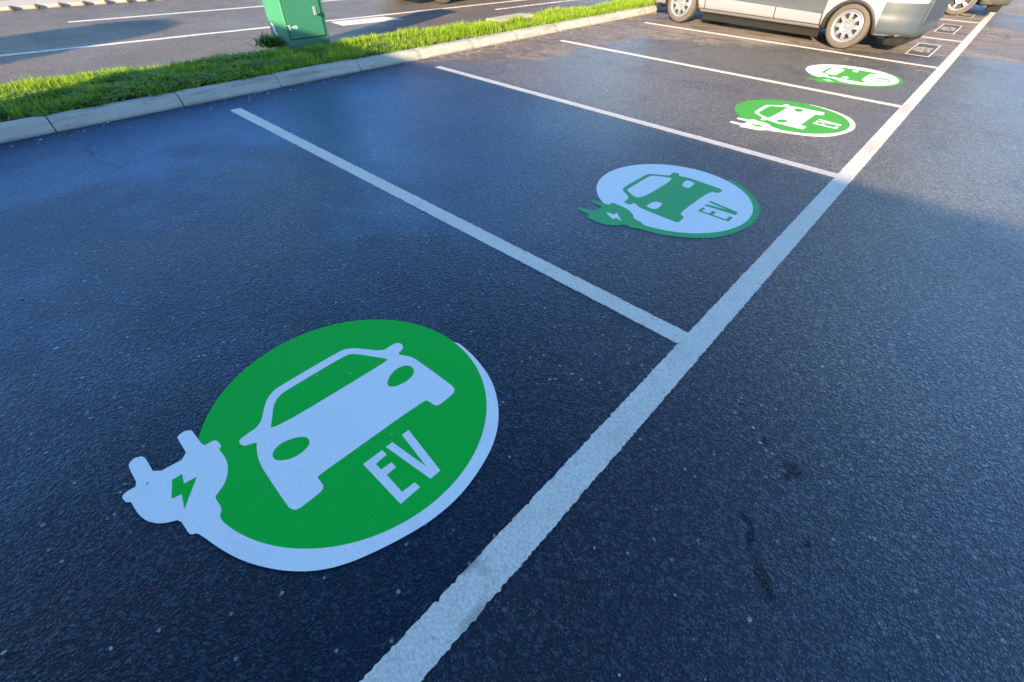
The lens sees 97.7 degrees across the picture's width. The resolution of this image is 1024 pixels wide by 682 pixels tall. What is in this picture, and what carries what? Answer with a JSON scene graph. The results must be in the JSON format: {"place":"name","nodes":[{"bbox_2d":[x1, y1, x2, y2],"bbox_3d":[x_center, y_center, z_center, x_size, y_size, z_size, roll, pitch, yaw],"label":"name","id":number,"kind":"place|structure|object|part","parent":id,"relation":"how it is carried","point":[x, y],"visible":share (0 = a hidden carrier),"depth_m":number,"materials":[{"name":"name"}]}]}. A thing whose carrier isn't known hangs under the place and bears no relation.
{"place":"outdoors","nodes":[
{"label":"outdoors","id":0,"kind":"place"},
{"bbox_2d":[0,0,621,85],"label":"road","id":1,"kind":"structure","parent":0,"point":[31,30],"depth_m":7.18,"materials":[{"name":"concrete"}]},
{"bbox_2d":[0,0,153,10],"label":"traffic island","id":2,"kind":"structure","parent":1,"relation":"on","point":[19,4],"depth_m":8.37,"materials":[{"name":"concrete"}]},
{"bbox_2d":[69,0,333,21],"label":"lane line","id":3,"kind":"object","parent":1,"relation":"on","point":[169,13],"visible":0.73,"depth_m":7.95,"materials":[{"name":"paint"}]},
{"bbox_2d":[0,0,521,55],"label":"road edge line","id":4,"kind":"object","parent":1,"relation":"on","point":[227,31],"visible":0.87,"depth_m":6.74,"materials":[{"name":"paint"}]},
{"bbox_2d":[333,17,400,25],"bbox_3d":[-2.546,-5.650,7.891,1.151,0.005,0.427,-31,52,-29],"label":"road marking","id":5,"kind":"object","parent":1,"relation":"on","point":[362,21],"visible":1,"depth_m":7.86,"materials":[{"name":"paint"}]},
{"bbox_2d":[434,0,449,3],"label":"passing car","id":6,"kind":"object","parent":1,"relation":"on","point":[442,1],"visible":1,"depth_m":9.46,"materials":[{"name":"blue paint"}]},
{"bbox_2d":[495,0,571,9],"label":"cycle line","id":7,"kind":"object","parent":1,"relation":"on","point":[531,4],"visible":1,"depth_m":9.71,"materials":[{"name":"paint"}]},
{"bbox_2d":[0,0,654,121],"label":"verge","id":8,"kind":"structure","parent":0,"point":[4,119],"depth_m":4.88,"materials":[{"name":"green plant"}]},
{"bbox_2d":[236,28,286,49],"bbox_3d":[-3.179,-3.953,5.788,0.700,0.245,0.792,2,44,0],"label":"weed","id":9,"kind":"object","parent":8,"relation":"on","point":[271,42],"visible":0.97,"depth_m":5.75,"materials":[{"name":"green plant"}]},
{"bbox_2d":[262,0,330,48],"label":"utility cabinet","id":10,"kind":"object","parent":8,"relation":"on","point":[294,24],"visible":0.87,"depth_m":5.73,"materials":[{"name":"green metal"}]},
{"bbox_3d":[-2.643,-4.291,5.549,0.027,0.877,0.509,33,52,29],"label":"door","id":11,"kind":"part","parent":10,"relation":"part of","materials":[{"name":"green paint"}]},
{"bbox_2d":[486,13,533,22],"bbox_3d":[-0.030,-5.521,7.652,0.800,0.051,0.340,-32,51,-28],"label":"road marking","id":12,"kind":"object","parent":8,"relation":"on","point":[502,18],"visible":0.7,"depth_m":7.62,"materials":[{"name":"paint"}]},
{"bbox_2d":[0,0,1023,681],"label":"car park","id":13,"kind":"structure","parent":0,"point":[790,482],"depth_m":1.97,"materials":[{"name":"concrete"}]},
{"bbox_2d":[122,319,498,570],"bbox_3d":[-0.663,0.313,1.665,1.096,0.002,1.236,33,52,29],"label":"charging emblem","id":14,"kind":"object","parent":13,"relation":"on","point":[290,461],"visible":1,"depth_m":1.59,"materials":[{"name":"green paint"}]},
{"bbox_2d":[0,5,667,142],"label":"kerb","id":15,"kind":"structure","parent":13,"relation":"on","point":[23,128],"depth_m":4.72,"materials":[{"name":"concrete"}]},
{"bbox_2d":[230,108,687,342],"bbox_3d":[-0.918,-1.107,3.154,4.670,0.004,0.111,33,52,29],"label":"parking line","id":16,"kind":"object","parent":13,"relation":"on","point":[671,332],"visible":1,"depth_m":2.61,"materials":[{"name":"white paint"}]},
{"bbox_2d":[0,12,996,680],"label":"grit","id":17,"kind":"object","parent":13,"relation":"on","point":[394,236],"visible":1,"depth_m":2.90,"materials":[{"name":"stone"}]},
{"bbox_2d":[436,66,836,176],"bbox_3d":[0.778,-2.344,4.502,4.629,0.004,0.104,33,52,29],"label":"parking line","id":18,"kind":"object","parent":13,"relation":"on","point":[795,164],"visible":1,"depth_m":4.12,"materials":[{"name":"white paint"}]},
{"bbox_2d":[578,164,759,237],"bbox_3d":[1.081,-0.973,3.068,1.093,0.002,1.228,33,52,29],"label":"charging emblem","id":19,"kind":"object","parent":13,"relation":"on","point":[667,200],"visible":1,"depth_m":3.03,"materials":[{"name":"paint"}]},
{"bbox_2d":[359,12,995,681],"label":"aisle line","id":20,"kind":"object","parent":13,"relation":"on","point":[417,652],"visible":0.89,"depth_m":1.56,"materials":[{"name":"white paint"}]},
{"bbox_2d":[561,40,901,106],"bbox_3d":[2.460,-3.574,5.844,4.599,0.004,0.092,33,52,29],"label":"parking line","id":21,"kind":"object","parent":13,"relation":"on","point":[875,101],"visible":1,"depth_m":5.54,"materials":[{"name":"white paint"}]},
{"bbox_2d":[644,22,937,67],"bbox_3d":[4.139,-4.812,7.194,4.592,0.004,0.092,34,52,29],"label":"parking line","id":22,"kind":"object","parent":13,"relation":"on","point":[797,46],"visible":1,"depth_m":6.95,"materials":[{"name":"white paint"}]},
{"bbox_2d":[730,100,854,135],"bbox_3d":[2.732,-2.196,4.400,1.096,0.002,1.236,33,52,29],"label":"charging emblem","id":23,"kind":"object","parent":13,"relation":"on","point":[791,117],"visible":1,"depth_m":4.38,"materials":[{"name":"green paint"}]},
{"bbox_2d":[655,0,951,48],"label":"parked car","id":24,"kind":"object","parent":13,"relation":"on","point":[850,23],"visible":1,"depth_m":6.78,"materials":[{"name":"silver metal"}]},
{"bbox_3d":[3.811,-5.813,7.352,0.086,0.688,1.230,-31,52,-30],"label":"front door","id":25,"kind":"part","parent":24,"relation":"part of","materials":[{"name":"silver metal"}]},
{"bbox_3d":[4.470,-5.301,6.831,0.086,0.688,0.705,-31,52,-30],"label":"rear door","id":26,"kind":"part","parent":24,"relation":"part of","materials":[{"name":"silver metal"}]},
{"bbox_2d":[806,64,902,86],"bbox_3d":[4.296,-3.363,5.671,1.093,0.002,1.228,33,52,29],"label":"charging emblem","id":27,"kind":"object","parent":13,"relation":"on","point":[844,74],"visible":1,"depth_m":5.66,"materials":[{"name":"paint"}]},
{"bbox_2d":[904,43,940,57],"bbox_3d":[6.385,-4.521,6.943,0.315,0.004,1.220,33,52,29],"label":"bay stencil","id":28,"kind":"object","parent":13,"relation":"on","point":[923,50],"visible":1,"depth_m":6.92,"materials":[{"name":"white paint"}]},
{"bbox_2d":[921,36,961,41],"bbox_3d":[5.883,-6.104,8.602,4.589,0.004,0.098,33,52,29],"label":"parking line","id":29,"kind":"object","parent":13,"relation":"on","point":[940,38],"visible":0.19,"depth_m":7.65,"materials":[{"name":"white paint"}]},
{"bbox_2d":[933,24,961,34],"bbox_3d":[8.212,-5.875,8.418,0.315,0.004,1.320,33,52,29],"label":"bay stencil","id":30,"kind":"object","parent":13,"relation":"on","point":[948,29],"visible":1,"depth_m":8.38,"materials":[{"name":"white paint"}]},
{"bbox_2d":[957,12,976,17],"bbox_3d":[9.996,-7.176,9.837,0.285,0.004,1.050,33,52,29],"label":"bay stencil","id":31,"kind":"object","parent":13,"relation":"on","point":[968,14],"visible":0.95,"depth_m":9.80,"materials":[{"name":"white paint"}]},
{"bbox_2d":[945,0,1012,14],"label":"parked car","id":32,"kind":"object","parent":13,"relation":"on","point":[956,7],"visible":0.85,"depth_m":9.51,"materials":[{"name":"grey paint"}]}
]}

